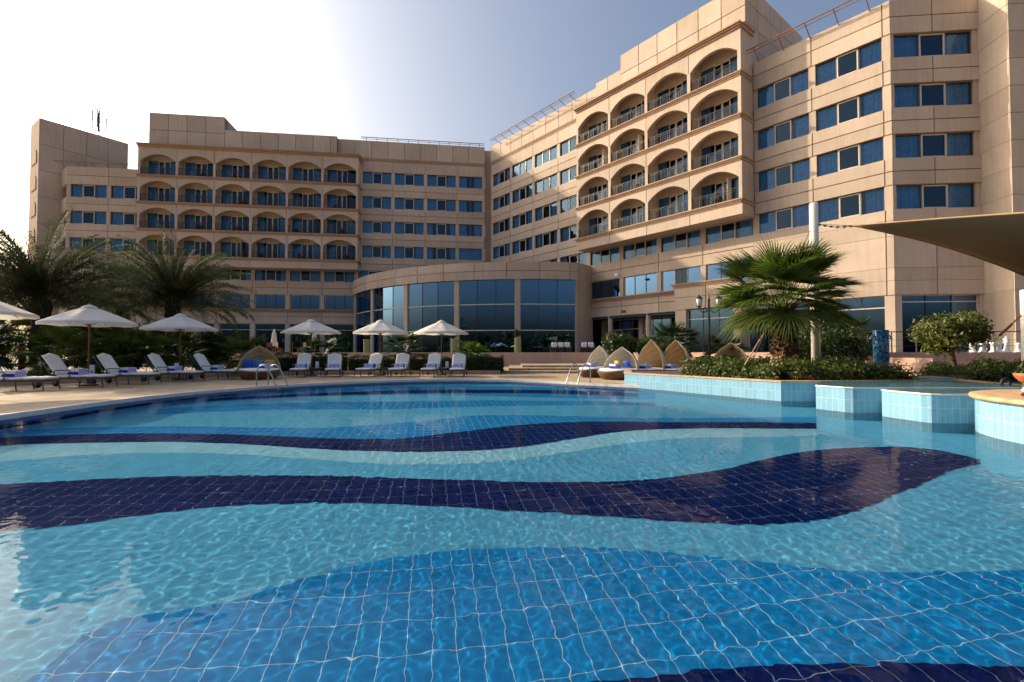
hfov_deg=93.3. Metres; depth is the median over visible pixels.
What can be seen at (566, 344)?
cushion
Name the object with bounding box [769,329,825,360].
dark shrub
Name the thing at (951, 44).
window
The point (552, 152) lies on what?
window
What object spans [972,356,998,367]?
round shrub
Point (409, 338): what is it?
fan palm
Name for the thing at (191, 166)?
balcony door
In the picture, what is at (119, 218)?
window
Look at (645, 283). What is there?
window
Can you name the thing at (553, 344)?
cushion
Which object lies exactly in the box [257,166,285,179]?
balcony door
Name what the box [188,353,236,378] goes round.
sun lounger
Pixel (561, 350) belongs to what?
wicker chair
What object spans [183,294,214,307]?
window
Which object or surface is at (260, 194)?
balcony door
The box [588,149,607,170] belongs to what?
balcony door
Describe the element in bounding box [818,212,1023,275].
shade sail
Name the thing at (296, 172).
balcony door
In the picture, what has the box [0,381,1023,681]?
pool water
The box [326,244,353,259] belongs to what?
balcony door
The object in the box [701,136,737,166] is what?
balcony door
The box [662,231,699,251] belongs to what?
window
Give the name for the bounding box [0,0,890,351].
sky
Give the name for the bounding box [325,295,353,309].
window
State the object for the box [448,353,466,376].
sun lounger
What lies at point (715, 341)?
shrub
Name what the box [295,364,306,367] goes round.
towel
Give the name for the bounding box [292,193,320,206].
balcony door
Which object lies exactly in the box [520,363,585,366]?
terrace step
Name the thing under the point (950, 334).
round tree
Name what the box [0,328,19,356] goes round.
dark shrub
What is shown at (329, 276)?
window
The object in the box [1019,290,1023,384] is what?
sail post
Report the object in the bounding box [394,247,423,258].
window
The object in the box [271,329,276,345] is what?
closed parasol
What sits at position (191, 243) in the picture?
balcony door
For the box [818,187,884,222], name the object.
window
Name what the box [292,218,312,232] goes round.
balcony door
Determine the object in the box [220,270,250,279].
window
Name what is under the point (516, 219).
window
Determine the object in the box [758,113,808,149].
window
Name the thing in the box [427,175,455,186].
window
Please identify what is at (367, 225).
window
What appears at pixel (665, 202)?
balcony door
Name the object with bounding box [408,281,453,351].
window
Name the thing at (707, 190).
balcony door
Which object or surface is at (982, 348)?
chess piece
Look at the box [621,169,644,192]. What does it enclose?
balcony door
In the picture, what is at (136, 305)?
date palm
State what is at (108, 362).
sun lounger
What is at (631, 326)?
window
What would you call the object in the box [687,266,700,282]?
window
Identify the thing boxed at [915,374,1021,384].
planter bed
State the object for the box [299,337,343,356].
fan palm
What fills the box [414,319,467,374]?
parasol
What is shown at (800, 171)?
window
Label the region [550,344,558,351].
wicker chair
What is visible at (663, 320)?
window
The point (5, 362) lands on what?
fan palm
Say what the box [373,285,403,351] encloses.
window
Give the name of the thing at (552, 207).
window
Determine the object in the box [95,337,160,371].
dark shrub
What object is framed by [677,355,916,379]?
hedge
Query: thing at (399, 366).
towel
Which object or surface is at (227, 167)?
balcony door
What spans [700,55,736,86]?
balcony door
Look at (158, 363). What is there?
sun lounger
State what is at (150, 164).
balcony door
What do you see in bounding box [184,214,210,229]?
balcony door
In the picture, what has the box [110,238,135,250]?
window
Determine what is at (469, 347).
fan palm
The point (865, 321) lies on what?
fan palm
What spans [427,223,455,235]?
window
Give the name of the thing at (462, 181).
window
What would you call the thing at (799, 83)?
window
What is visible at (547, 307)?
window
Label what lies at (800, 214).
window
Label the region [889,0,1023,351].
hotel end bay
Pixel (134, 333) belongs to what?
dark shrub
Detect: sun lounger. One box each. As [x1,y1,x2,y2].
[0,368,61,390]
[34,353,118,387]
[90,353,162,384]
[142,353,204,381]
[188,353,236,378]
[288,353,313,377]
[323,353,342,376]
[354,353,385,376]
[387,353,411,376]
[419,353,442,376]
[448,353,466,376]
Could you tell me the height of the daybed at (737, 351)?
1.591 m
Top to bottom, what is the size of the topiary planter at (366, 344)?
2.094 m
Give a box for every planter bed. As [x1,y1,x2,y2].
[624,369,944,400]
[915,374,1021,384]
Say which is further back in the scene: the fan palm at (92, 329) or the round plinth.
the fan palm at (92, 329)
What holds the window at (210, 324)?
in the hotel wing at (400, 205)
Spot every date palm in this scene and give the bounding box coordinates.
[0,204,165,375]
[52,240,199,333]
[68,224,258,365]
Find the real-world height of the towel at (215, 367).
0.184 m
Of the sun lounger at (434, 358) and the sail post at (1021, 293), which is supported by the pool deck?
the sun lounger at (434, 358)
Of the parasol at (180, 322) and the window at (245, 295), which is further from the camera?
the window at (245, 295)
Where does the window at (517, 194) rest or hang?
in the hotel wing at (777, 129)
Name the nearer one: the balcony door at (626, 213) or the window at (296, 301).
the balcony door at (626, 213)
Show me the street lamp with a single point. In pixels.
(699, 298)
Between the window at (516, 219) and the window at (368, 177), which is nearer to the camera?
the window at (516, 219)
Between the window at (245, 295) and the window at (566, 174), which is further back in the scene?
the window at (245, 295)
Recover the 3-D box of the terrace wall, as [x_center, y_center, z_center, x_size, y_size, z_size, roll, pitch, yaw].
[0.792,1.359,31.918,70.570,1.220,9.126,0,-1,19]
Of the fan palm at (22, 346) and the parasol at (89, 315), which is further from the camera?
the fan palm at (22, 346)
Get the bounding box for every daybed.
[236,345,280,379]
[577,346,608,377]
[597,347,638,379]
[637,340,666,369]
[659,340,691,369]
[714,342,748,360]
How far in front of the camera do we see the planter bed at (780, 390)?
13.28 m
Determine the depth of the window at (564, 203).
56.91 m
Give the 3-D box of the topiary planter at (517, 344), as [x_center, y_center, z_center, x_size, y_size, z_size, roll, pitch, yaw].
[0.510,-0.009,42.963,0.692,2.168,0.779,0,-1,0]
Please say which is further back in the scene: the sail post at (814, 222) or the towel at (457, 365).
the towel at (457, 365)
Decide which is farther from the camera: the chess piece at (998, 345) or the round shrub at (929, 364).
the chess piece at (998, 345)
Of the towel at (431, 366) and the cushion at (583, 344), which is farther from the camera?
the cushion at (583, 344)
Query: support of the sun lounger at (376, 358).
on the pool deck
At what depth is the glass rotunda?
51.15 m
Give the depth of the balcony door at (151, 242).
62.20 m
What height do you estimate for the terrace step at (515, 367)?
0.320 m
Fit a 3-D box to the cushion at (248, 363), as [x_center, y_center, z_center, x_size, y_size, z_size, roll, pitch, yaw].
[-11.238,0.997,20.605,0.400,0.460,0.150,1,34,-28]
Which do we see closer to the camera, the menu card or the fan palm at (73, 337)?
the menu card
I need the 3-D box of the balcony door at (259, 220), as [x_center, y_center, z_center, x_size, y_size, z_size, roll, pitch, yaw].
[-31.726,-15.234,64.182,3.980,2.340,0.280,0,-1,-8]
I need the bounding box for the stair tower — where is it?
[26,118,127,349]
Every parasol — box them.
[0,302,39,319]
[35,303,138,385]
[139,312,217,379]
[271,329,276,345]
[280,318,340,375]
[353,318,407,375]
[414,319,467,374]
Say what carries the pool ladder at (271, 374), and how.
attached to the pool deck
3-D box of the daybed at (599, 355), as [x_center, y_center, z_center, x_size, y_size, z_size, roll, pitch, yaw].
[3.873,0.932,22.300,1.955,1.450,1.453,1,-2,-35]
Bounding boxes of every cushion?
[243,360,253,367]
[254,360,264,367]
[265,360,274,367]
[551,342,556,347]
[558,342,563,347]
[564,342,569,347]
[581,342,586,347]
[588,342,593,347]
[623,361,631,367]
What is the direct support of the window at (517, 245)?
in the hotel wing at (777, 129)
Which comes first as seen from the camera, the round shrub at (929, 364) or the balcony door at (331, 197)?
the round shrub at (929, 364)
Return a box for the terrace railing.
[838,331,1019,351]
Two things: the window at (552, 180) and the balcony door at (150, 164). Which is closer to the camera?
the window at (552, 180)
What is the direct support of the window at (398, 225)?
in the hotel wing at (400, 205)
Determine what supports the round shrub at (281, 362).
on the planting soil
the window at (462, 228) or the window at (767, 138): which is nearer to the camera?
the window at (767, 138)
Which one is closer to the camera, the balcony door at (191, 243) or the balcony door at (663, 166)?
the balcony door at (663, 166)
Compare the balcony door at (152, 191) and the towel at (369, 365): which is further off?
the balcony door at (152, 191)
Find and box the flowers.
[640,370,929,378]
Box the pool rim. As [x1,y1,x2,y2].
[0,379,638,419]
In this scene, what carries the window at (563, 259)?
in the hotel wing at (777, 129)
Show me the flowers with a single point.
(775, 376)
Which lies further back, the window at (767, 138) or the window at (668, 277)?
the window at (668, 277)
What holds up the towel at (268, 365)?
on the daybed at (259, 352)
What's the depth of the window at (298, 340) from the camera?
64.96 m
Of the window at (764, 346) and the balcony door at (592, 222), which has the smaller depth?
the window at (764, 346)
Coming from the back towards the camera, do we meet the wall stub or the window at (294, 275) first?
the window at (294, 275)
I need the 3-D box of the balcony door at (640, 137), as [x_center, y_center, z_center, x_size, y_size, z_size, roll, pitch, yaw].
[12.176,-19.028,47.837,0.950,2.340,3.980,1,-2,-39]
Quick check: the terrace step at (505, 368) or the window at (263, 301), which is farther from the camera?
the window at (263, 301)
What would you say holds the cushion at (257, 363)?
on the daybed at (259, 352)
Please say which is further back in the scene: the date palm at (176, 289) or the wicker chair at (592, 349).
the wicker chair at (592, 349)
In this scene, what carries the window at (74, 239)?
in the hotel wing at (400, 205)
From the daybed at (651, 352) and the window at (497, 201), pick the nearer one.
the daybed at (651, 352)
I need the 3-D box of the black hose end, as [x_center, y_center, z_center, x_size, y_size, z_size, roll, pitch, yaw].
[10.619,0.873,10.402,0.238,0.182,0.060,0,-1,0]
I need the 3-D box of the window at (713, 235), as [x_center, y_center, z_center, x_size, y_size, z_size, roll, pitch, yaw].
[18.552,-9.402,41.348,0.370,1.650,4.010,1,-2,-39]
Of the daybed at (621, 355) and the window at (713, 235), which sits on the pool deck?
the daybed at (621, 355)
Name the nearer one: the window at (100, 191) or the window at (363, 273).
the window at (100, 191)
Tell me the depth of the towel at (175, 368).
18.91 m
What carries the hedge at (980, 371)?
on the planter bed at (998, 382)
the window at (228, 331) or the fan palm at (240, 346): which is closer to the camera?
the fan palm at (240, 346)
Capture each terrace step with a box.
[500,366,577,372]
[508,365,658,369]
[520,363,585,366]
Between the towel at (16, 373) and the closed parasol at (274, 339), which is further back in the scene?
the closed parasol at (274, 339)
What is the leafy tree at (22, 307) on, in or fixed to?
on the pool deck
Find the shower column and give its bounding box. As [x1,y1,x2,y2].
[870,330,892,366]
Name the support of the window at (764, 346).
in the hotel wing at (777, 129)
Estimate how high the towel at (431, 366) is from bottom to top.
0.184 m
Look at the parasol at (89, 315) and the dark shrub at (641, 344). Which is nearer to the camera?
the parasol at (89, 315)
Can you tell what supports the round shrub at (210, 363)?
on the planting soil
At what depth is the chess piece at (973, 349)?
23.11 m
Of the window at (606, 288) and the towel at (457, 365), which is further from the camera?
the window at (606, 288)
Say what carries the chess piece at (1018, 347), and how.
on the terrace
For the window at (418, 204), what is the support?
in the hotel wing at (400, 205)
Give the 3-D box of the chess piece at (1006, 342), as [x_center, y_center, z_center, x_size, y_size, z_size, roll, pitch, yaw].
[23.721,0.183,23.202,0.407,0.832,0.407,0,-1,0]
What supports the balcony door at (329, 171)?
in the hotel wing at (400, 205)
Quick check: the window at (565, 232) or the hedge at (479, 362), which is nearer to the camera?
the hedge at (479, 362)
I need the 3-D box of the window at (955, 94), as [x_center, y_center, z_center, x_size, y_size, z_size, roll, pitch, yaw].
[28.173,-16.447,32.523,4.900,1.650,0.354,0,-1,5]
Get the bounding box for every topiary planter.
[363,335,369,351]
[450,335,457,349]
[514,329,521,351]
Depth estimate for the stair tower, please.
63.01 m
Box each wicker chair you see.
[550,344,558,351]
[557,344,565,351]
[563,344,571,351]
[580,344,588,351]
[587,344,595,351]
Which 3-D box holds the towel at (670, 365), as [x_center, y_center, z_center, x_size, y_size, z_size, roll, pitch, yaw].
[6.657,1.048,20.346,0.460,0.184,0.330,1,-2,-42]
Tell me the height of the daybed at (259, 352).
1.441 m
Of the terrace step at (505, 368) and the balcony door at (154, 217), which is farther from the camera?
the balcony door at (154, 217)
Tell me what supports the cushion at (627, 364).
on the daybed at (621, 355)
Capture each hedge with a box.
[274,351,348,370]
[346,353,451,370]
[460,351,504,371]
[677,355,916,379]
[916,357,1020,381]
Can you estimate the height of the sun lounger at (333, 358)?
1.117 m
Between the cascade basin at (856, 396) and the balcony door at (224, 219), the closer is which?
the cascade basin at (856, 396)
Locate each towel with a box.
[1,370,26,376]
[67,369,88,374]
[118,367,136,372]
[166,366,182,370]
[210,365,223,369]
[259,364,272,367]
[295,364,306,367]
[328,364,338,367]
[364,364,375,367]
[394,364,404,367]
[426,364,436,367]
[453,364,462,367]
[585,363,597,366]
[609,364,621,367]
[639,364,651,367]
[665,364,675,367]
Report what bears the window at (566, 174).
in the hotel wing at (777, 129)
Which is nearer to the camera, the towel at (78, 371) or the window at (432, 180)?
the towel at (78, 371)
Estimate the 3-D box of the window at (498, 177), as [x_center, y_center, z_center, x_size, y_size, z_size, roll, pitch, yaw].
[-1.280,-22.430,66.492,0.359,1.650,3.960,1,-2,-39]
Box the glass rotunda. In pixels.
[352,262,592,351]
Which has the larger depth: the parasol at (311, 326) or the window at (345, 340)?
the window at (345, 340)
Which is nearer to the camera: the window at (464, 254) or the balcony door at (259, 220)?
the balcony door at (259, 220)
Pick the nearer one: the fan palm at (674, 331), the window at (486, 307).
the fan palm at (674, 331)
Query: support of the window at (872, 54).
in the hotel wing at (777, 129)
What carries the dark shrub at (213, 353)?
on the planting soil
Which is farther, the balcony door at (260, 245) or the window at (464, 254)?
the window at (464, 254)
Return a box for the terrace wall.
[142,352,1020,367]
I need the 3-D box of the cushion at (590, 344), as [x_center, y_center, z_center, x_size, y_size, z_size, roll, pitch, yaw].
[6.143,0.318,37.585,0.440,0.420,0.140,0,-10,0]
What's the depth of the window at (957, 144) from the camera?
32.43 m
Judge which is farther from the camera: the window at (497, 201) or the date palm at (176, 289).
the window at (497, 201)
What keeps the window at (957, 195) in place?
in the hotel end bay
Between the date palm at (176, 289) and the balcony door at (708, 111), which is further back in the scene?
the balcony door at (708, 111)
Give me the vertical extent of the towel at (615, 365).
0.184 m
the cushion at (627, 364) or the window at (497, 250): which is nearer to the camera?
the cushion at (627, 364)
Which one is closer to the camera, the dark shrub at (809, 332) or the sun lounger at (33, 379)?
the sun lounger at (33, 379)
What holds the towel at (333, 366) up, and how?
on the sun lounger at (333, 358)
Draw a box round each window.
[70,237,105,250]
[71,184,106,197]
[72,211,105,223]
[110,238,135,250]
[111,186,136,198]
[111,212,136,224]
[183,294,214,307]
[183,323,213,350]
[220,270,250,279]
[220,294,250,308]
[220,323,249,351]
[255,270,285,280]
[255,294,285,308]
[255,324,284,351]
[290,271,320,281]
[290,295,319,308]
[290,324,319,351]
[324,272,354,281]
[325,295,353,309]
[325,324,353,351]
[356,290,370,351]
[358,271,383,277]
[363,172,390,184]
[363,196,390,208]
[363,221,390,233]
[363,246,390,257]
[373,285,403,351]
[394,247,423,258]
[395,173,423,185]
[395,198,423,209]
[395,222,423,234]
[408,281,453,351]
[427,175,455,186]
[427,199,455,211]
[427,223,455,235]
[427,248,454,259]
[459,177,481,188]
[459,200,481,212]
[459,224,481,235]
[459,248,481,259]
[459,279,514,351]
[494,168,509,185]
[494,193,509,209]
[494,218,509,233]
[495,243,509,258]
[513,157,531,176]
[513,184,531,202]
[513,210,531,228]
[513,237,531,253]
[520,279,575,351]
[535,145,556,167]
[535,174,556,193]
[535,202,556,220]
[537,230,556,247]
[561,136,575,154]
[561,166,575,183]
[561,195,576,212]
[561,224,576,241]
[561,252,586,264]
[591,248,618,264]
[592,278,619,298]
[606,319,638,351]
[624,240,656,258]
[624,273,656,295]
[644,316,674,341]
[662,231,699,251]
[662,270,674,290]
[675,268,687,283]
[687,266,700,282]
[688,307,733,351]
[706,219,752,243]
[707,260,751,281]
[749,302,809,351]
[757,69,807,107]
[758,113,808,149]
[758,158,809,191]
[759,203,809,233]
[816,38,881,85]
[816,88,882,130]
[817,137,883,176]
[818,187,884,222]
[822,296,884,348]
[893,31,970,56]
[894,81,971,107]
[895,132,973,157]
[896,183,974,208]
[902,294,978,351]
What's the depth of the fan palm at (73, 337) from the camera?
18.72 m
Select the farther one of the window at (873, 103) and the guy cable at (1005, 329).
the window at (873, 103)
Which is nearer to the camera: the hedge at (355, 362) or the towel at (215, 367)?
the towel at (215, 367)
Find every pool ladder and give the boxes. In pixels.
[256,364,288,388]
[565,363,590,385]
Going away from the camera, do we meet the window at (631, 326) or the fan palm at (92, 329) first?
the fan palm at (92, 329)
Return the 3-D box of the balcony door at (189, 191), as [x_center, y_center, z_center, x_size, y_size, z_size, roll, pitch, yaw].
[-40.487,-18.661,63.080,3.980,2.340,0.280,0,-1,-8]
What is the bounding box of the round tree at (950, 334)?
[905,308,996,367]
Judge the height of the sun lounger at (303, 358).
1.117 m
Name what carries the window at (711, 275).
in the hotel wing at (777, 129)
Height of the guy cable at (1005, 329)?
1.518 m
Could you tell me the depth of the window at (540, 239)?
59.61 m
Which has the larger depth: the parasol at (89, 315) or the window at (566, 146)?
the window at (566, 146)
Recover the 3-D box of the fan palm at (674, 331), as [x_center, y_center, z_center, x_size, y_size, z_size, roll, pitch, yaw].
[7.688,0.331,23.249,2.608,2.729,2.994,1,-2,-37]
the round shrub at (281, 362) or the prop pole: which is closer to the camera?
the prop pole
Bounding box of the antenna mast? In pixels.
[91,108,106,134]
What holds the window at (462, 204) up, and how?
in the hotel wing at (400, 205)
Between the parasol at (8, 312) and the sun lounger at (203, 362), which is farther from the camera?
the sun lounger at (203, 362)
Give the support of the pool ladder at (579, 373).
attached to the pool deck
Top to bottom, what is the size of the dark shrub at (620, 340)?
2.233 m
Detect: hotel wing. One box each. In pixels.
[53,112,490,351]
[490,0,895,351]
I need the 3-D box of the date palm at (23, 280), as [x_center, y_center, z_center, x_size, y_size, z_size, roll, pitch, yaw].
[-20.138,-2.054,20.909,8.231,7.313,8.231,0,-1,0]
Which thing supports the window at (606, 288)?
in the hotel wing at (777, 129)
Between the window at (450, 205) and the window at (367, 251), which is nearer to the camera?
the window at (367, 251)
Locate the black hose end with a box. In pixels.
[1000,377,1011,384]
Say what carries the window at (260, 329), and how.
in the hotel wing at (400, 205)
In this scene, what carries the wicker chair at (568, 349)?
on the terrace
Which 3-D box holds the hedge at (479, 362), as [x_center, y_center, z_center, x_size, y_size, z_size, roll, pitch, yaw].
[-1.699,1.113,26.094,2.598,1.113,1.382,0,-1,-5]
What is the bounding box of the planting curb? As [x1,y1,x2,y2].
[0,371,499,385]
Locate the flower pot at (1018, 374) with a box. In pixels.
[1012,360,1023,391]
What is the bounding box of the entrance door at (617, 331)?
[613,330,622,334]
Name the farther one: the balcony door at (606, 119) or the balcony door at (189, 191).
the balcony door at (189, 191)
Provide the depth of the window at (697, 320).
41.72 m
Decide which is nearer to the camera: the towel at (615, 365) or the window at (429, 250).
the towel at (615, 365)
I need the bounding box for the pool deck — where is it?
[0,362,625,413]
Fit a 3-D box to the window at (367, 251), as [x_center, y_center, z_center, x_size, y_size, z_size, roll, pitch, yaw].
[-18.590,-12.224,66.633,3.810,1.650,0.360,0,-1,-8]
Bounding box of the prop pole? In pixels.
[745,332,763,364]
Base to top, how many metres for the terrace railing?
0.972 m
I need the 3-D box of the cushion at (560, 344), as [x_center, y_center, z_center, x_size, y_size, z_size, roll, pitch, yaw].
[3.786,0.318,37.585,0.440,0.420,0.140,0,-10,0]
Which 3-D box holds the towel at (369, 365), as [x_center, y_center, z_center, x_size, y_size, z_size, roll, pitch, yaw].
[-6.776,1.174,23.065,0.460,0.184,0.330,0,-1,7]
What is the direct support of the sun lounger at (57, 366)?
on the pool deck
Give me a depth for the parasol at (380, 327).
23.35 m
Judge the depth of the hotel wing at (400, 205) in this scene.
64.14 m
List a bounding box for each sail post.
[809,202,820,361]
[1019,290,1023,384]
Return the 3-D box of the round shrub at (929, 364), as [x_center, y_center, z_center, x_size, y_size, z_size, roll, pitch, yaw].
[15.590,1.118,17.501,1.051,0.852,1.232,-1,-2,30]
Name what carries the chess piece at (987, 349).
on the terrace
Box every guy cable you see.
[754,231,809,355]
[964,315,1021,367]
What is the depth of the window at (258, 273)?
64.61 m
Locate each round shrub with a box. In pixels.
[193,359,216,370]
[275,355,286,368]
[922,360,951,370]
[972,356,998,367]
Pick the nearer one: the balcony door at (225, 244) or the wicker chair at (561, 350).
the wicker chair at (561, 350)
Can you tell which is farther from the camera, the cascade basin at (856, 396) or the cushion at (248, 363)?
the cushion at (248, 363)
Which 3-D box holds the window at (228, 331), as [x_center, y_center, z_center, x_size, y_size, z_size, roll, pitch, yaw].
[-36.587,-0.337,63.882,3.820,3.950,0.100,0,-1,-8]
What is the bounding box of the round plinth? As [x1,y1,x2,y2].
[968,389,1023,443]
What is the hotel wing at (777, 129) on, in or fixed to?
on the terrace
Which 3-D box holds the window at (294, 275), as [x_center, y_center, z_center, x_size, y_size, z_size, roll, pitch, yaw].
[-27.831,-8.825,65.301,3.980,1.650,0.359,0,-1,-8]
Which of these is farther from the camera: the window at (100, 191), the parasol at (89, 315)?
the window at (100, 191)
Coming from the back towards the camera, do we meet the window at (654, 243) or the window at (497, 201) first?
the window at (497, 201)
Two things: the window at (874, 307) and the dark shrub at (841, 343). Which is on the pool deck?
the dark shrub at (841, 343)
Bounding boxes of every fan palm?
[0,319,70,369]
[0,323,32,370]
[11,324,119,375]
[66,326,156,373]
[81,327,171,371]
[142,330,197,370]
[149,331,211,369]
[212,330,278,376]
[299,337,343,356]
[378,330,427,358]
[450,339,491,356]
[642,321,701,367]
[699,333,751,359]
[705,237,873,369]
[820,316,872,351]
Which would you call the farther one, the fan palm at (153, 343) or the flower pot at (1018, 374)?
the fan palm at (153, 343)
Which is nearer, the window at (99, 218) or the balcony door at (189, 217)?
the window at (99, 218)
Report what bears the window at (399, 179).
in the hotel wing at (400, 205)
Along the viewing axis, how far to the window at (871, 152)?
33.99 m
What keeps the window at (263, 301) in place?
in the hotel wing at (400, 205)
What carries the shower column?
on the planter bed at (780, 390)
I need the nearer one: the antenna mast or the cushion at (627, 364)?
the cushion at (627, 364)
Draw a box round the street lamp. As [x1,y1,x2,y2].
[696,292,721,358]
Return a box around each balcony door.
[147,187,174,200]
[147,213,174,228]
[147,239,173,255]
[148,160,175,174]
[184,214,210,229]
[184,240,206,255]
[185,162,212,175]
[185,188,212,202]
[220,241,242,256]
[221,190,243,203]
[221,215,247,230]
[223,164,249,177]
[256,242,284,257]
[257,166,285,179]
[257,191,285,205]
[257,217,284,231]
[292,167,320,180]
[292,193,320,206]
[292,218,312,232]
[292,243,320,258]
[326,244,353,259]
[327,169,354,182]
[327,194,354,207]
[327,219,355,233]
[588,118,607,137]
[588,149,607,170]
[588,182,607,202]
[588,214,607,234]
[620,100,643,122]
[620,134,644,158]
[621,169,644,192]
[621,203,644,226]
[657,79,686,106]
[657,116,686,140]
[658,153,687,179]
[658,191,687,216]
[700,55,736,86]
[701,95,737,125]
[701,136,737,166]
[701,176,738,206]
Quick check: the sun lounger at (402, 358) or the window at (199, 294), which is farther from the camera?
the window at (199, 294)
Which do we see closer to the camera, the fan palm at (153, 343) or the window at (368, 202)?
the fan palm at (153, 343)
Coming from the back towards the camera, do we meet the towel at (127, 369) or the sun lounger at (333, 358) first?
the sun lounger at (333, 358)
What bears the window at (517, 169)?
in the hotel wing at (777, 129)
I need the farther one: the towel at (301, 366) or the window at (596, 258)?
the window at (596, 258)
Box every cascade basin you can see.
[815,381,1023,412]
[881,388,1021,422]
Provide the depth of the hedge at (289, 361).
25.48 m
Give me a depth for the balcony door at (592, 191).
52.43 m
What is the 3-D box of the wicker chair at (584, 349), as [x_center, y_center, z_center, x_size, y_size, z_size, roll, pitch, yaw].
[5.613,0.583,37.497,0.660,0.720,0.660,0,-1,0]
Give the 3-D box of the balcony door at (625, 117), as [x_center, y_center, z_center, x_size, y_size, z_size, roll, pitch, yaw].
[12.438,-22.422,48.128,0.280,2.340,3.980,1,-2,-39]
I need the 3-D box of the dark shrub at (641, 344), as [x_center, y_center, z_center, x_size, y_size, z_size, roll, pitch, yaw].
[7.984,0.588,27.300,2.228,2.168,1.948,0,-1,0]
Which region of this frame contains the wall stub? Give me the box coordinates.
[890,358,970,375]
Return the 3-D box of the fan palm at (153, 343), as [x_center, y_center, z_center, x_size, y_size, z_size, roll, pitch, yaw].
[-16.794,0.478,20.955,3.556,2.274,3.235,0,-1,0]
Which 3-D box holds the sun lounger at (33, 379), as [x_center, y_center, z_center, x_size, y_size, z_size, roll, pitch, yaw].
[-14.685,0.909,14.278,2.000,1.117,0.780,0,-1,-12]
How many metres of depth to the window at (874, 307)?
33.41 m
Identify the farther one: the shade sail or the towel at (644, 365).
the towel at (644, 365)
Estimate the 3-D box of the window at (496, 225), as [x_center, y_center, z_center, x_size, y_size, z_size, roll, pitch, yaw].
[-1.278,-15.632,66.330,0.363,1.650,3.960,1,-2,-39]
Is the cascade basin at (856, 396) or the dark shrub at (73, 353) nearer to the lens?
the cascade basin at (856, 396)
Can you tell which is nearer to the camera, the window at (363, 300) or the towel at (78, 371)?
the towel at (78, 371)
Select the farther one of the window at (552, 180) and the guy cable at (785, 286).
the window at (552, 180)
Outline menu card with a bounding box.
[89,365,94,373]
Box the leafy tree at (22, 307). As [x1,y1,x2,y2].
[0,255,46,327]
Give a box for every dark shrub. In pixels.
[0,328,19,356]
[16,315,96,367]
[91,327,157,353]
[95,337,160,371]
[181,331,240,368]
[600,331,637,357]
[636,334,668,367]
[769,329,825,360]
[798,310,848,340]
[820,325,872,363]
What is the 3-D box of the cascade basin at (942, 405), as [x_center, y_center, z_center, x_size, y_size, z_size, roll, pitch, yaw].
[9.101,1.765,8.916,4.198,1.701,1.448,0,-1,0]
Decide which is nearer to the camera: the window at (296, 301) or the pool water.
the pool water
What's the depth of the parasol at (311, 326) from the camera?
23.10 m
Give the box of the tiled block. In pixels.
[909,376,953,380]
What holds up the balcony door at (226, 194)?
in the hotel wing at (400, 205)
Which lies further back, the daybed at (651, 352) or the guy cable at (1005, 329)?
the daybed at (651, 352)
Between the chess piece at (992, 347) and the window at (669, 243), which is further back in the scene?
the window at (669, 243)
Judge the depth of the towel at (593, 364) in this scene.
21.96 m
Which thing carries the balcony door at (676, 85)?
in the hotel wing at (777, 129)
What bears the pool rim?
on the pool deck
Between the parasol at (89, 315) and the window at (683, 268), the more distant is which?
the window at (683, 268)
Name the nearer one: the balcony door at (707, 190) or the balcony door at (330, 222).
the balcony door at (707, 190)
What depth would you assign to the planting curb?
23.75 m
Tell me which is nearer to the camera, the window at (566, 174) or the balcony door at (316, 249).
the window at (566, 174)
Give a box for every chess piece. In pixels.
[969,343,976,351]
[978,341,985,351]
[985,340,990,351]
[989,342,997,351]
[996,343,1002,351]
[1002,336,1010,351]
[1014,343,1020,351]
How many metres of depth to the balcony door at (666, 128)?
45.49 m
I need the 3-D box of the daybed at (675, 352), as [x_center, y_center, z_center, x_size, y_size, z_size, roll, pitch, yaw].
[6.942,0.776,20.670,2.148,1.683,1.413,1,-2,-42]
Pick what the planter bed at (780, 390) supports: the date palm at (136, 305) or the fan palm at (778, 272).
the fan palm at (778, 272)
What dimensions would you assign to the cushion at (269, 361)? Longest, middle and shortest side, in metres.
0.460 x 0.400 x 0.150 m
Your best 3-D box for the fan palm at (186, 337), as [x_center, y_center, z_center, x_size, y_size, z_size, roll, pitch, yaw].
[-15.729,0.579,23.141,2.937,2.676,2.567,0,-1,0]
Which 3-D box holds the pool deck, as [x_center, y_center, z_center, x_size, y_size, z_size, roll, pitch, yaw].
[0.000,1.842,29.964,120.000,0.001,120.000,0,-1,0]
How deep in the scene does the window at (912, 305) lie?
32.18 m

